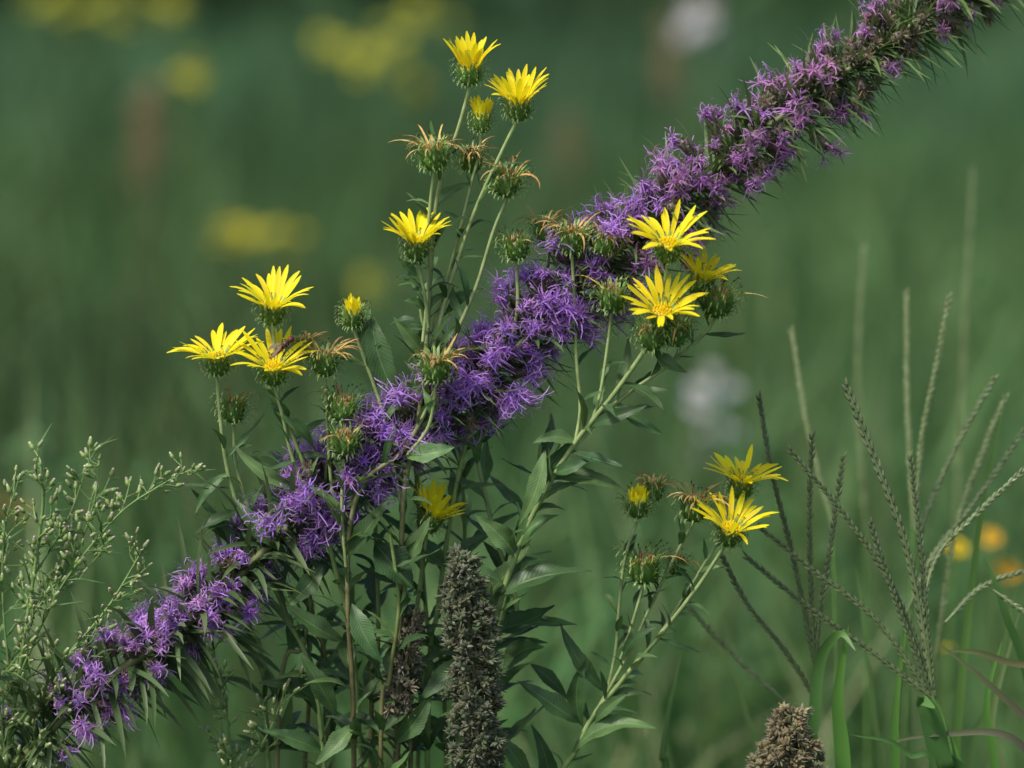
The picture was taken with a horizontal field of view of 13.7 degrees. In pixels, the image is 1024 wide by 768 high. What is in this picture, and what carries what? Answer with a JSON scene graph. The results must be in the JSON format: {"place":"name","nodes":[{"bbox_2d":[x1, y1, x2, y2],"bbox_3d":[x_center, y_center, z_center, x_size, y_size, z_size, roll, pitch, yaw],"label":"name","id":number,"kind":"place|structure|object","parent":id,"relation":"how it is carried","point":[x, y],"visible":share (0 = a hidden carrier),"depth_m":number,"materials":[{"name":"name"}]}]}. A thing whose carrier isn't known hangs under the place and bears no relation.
{"place":"outdoors","nodes":[
{"label":"outdoors","id":0,"kind":"place"},
{"bbox_2d":[435,543,509,767],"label":"blazing star seed spike","id":1,"kind":"object","parent":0,"point":[467,644],"visible":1,"depth_m":2.23,"materials":[{"name":"plant"}]},
{"bbox_2d":[0,0,1023,569],"bbox_3d":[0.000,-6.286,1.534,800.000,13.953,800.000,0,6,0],"label":"ground","id":2,"kind":"structure","parent":0,"point":[645,4],"depth_m":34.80,"materials":[{"name":"green plant"}]},
{"bbox_2d":[0,500,31,657],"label":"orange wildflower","id":3,"kind":"object","parent":2,"relation":"on","point":[2,503],"visible":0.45,"depth_m":4.03,"materials":[{"name":"yellow plant"}]},
{"bbox_2d":[26,0,186,262],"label":"goldenrod","id":4,"kind":"object","parent":2,"relation":"on","point":[111,16],"visible":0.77,"depth_m":9.22,"materials":[{"name":"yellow plant"}]},
{"bbox_2d":[0,425,213,767],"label":"horseweed plant","id":5,"kind":"object","parent":2,"relation":"on","point":[21,647],"visible":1,"depth_m":2.26,"materials":[{"name":"green plant"}]},
{"bbox_2d":[199,623,313,767],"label":"horseweed plant","id":6,"kind":"object","parent":2,"relation":"on","point":[225,743],"visible":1,"depth_m":2.27,"materials":[{"name":"green plant"}]},
{"bbox_2d":[213,217,309,423],"bbox_3d":[-0.366,-0.025,6.274,0.145,0.439,0.083,0,6,0],"label":"goldenrod","id":7,"kind":"object","parent":2,"relation":"on","point":[248,237],"visible":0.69,"depth_m":6.25,"materials":[{"name":"yellow plant"}]},
{"bbox_2d":[170,58,389,399],"bbox_3d":[-0.351,-0.165,6.507,0.335,0.664,0.070,0,6,0],"label":"goldenrod","id":8,"kind":"object","parent":2,"relation":"on","point":[185,76],"visible":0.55,"depth_m":6.49,"materials":[{"name":"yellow plant"}]},
{"bbox_2d":[312,0,459,304],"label":"goldenrod","id":9,"kind":"object","parent":2,"relation":"on","point":[416,86],"visible":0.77,"depth_m":8.73,"materials":[{"name":"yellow plant"}]},
{"bbox_2d":[358,607,429,767],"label":"dried seed head","id":10,"kind":"object","parent":2,"relation":"on","point":[414,620],"visible":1,"depth_m":2.26},
{"bbox_2d":[126,16,686,347],"bbox_3d":[-0.166,-0.306,7.499,0.886,0.720,1.566,0,6,0],"label":"dock seed head","id":11,"kind":"object","parent":2,"relation":"on","point":[153,87],"visible":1,"depth_m":6.73},
{"bbox_2d":[167,31,766,767],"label":"gumweed plant","id":12,"kind":"object","parent":2,"relation":"on","point":[669,325],"visible":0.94,"depth_m":2.24,"materials":[{"name":"green plant"}]},
{"bbox_2d":[267,336,293,358],"bbox_3d":[-0.120,-0.019,2.217,0.012,0.013,0.010,-3,7,-23],"label":"hoverfly","id":13,"kind":"object","parent":12,"relation":"on","point":[281,346],"visible":1,"depth_m":2.21},
{"bbox_2d":[0,0,1023,767],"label":"blazing star","id":14,"kind":"object","parent":2,"relation":"on","point":[154,644],"visible":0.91,"depth_m":2.24,"materials":[{"name":"purple plant"}]},
{"bbox_2d":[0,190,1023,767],"bbox_3d":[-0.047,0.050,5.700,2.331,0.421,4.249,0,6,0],"label":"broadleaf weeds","id":15,"kind":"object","parent":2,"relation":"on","point":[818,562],"visible":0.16,"depth_m":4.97,"materials":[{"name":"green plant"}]},
{"bbox_2d":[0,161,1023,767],"bbox_3d":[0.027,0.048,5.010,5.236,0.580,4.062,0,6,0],"label":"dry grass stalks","id":16,"kind":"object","parent":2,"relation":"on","point":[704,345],"visible":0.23,"depth_m":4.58,"materials":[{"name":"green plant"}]},
{"bbox_2d":[1,0,1023,69],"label":"shrub row","id":17,"kind":"object","parent":2,"relation":"on","point":[122,7],"visible":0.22,"depth_m":19.84,"materials":[{"name":"green plant"}]},
{"bbox_2d":[496,444,787,767],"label":"gumweed plant","id":18,"kind":"object","parent":2,"relation":"on","point":[644,569],"visible":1,"depth_m":2.26,"materials":[{"name":"green plant"}]},
{"bbox_2d":[675,0,719,261],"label":"white wildflower","id":19,"kind":"object","parent":2,"relation":"on","point":[700,22],"visible":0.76,"depth_m":8.22,"materials":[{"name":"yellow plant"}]},
{"bbox_2d":[685,365,740,658],"bbox_3d":[0.213,0.186,4.535,0.060,0.414,0.049,0,6,0],"label":"white wildflower","id":20,"kind":"object","parent":2,"relation":"on","point":[695,406],"visible":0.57,"depth_m":4.52,"materials":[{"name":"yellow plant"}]},
{"bbox_2d":[745,701,828,767],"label":"blazing star seed spike","id":21,"kind":"object","parent":2,"relation":"on","point":[775,749],"visible":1,"depth_m":2.25,"materials":[{"name":"brown plant"}]},
{"bbox_2d":[659,165,1023,767],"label":"finger grass","id":22,"kind":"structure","parent":2,"relation":"on","point":[943,746],"depth_m":2.29,"materials":[{"name":"green plant"}]},
{"bbox_2d":[943,645,952,730],"bbox_3d":[0.300,0.375,2.951,0.009,0.397,0.025,2,7,14],"label":"yellow wildflower","id":23,"kind":"object","parent":2,"relation":"on","point":[949,722],"visible":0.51,"depth_m":2.93,"materials":[{"name":"green plant"}]},
{"bbox_2d":[939,538,968,706],"bbox_3d":[0.306,0.335,3.046,0.034,0.454,0.015,3,7,22],"label":"yellow wildflower","id":24,"kind":"object","parent":2,"relation":"on","point":[961,547],"visible":0.64,"depth_m":3.02,"materials":[{"name":"green plant"}]},
{"bbox_2d":[982,527,1023,767],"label":"yellow wildflower","id":25,"kind":"object","parent":2,"relation":"on","point":[993,536],"visible":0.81,"depth_m":3.23,"materials":[{"name":"green plant"}]},
{"bbox_2d":[0,53,1023,767],"bbox_3d":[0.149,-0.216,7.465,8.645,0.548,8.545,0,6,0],"label":"meadow grass","id":26,"kind":"structure","parent":0,"point":[78,255],"depth_m":5.44,"materials":[{"name":"green plant"}]}
]}

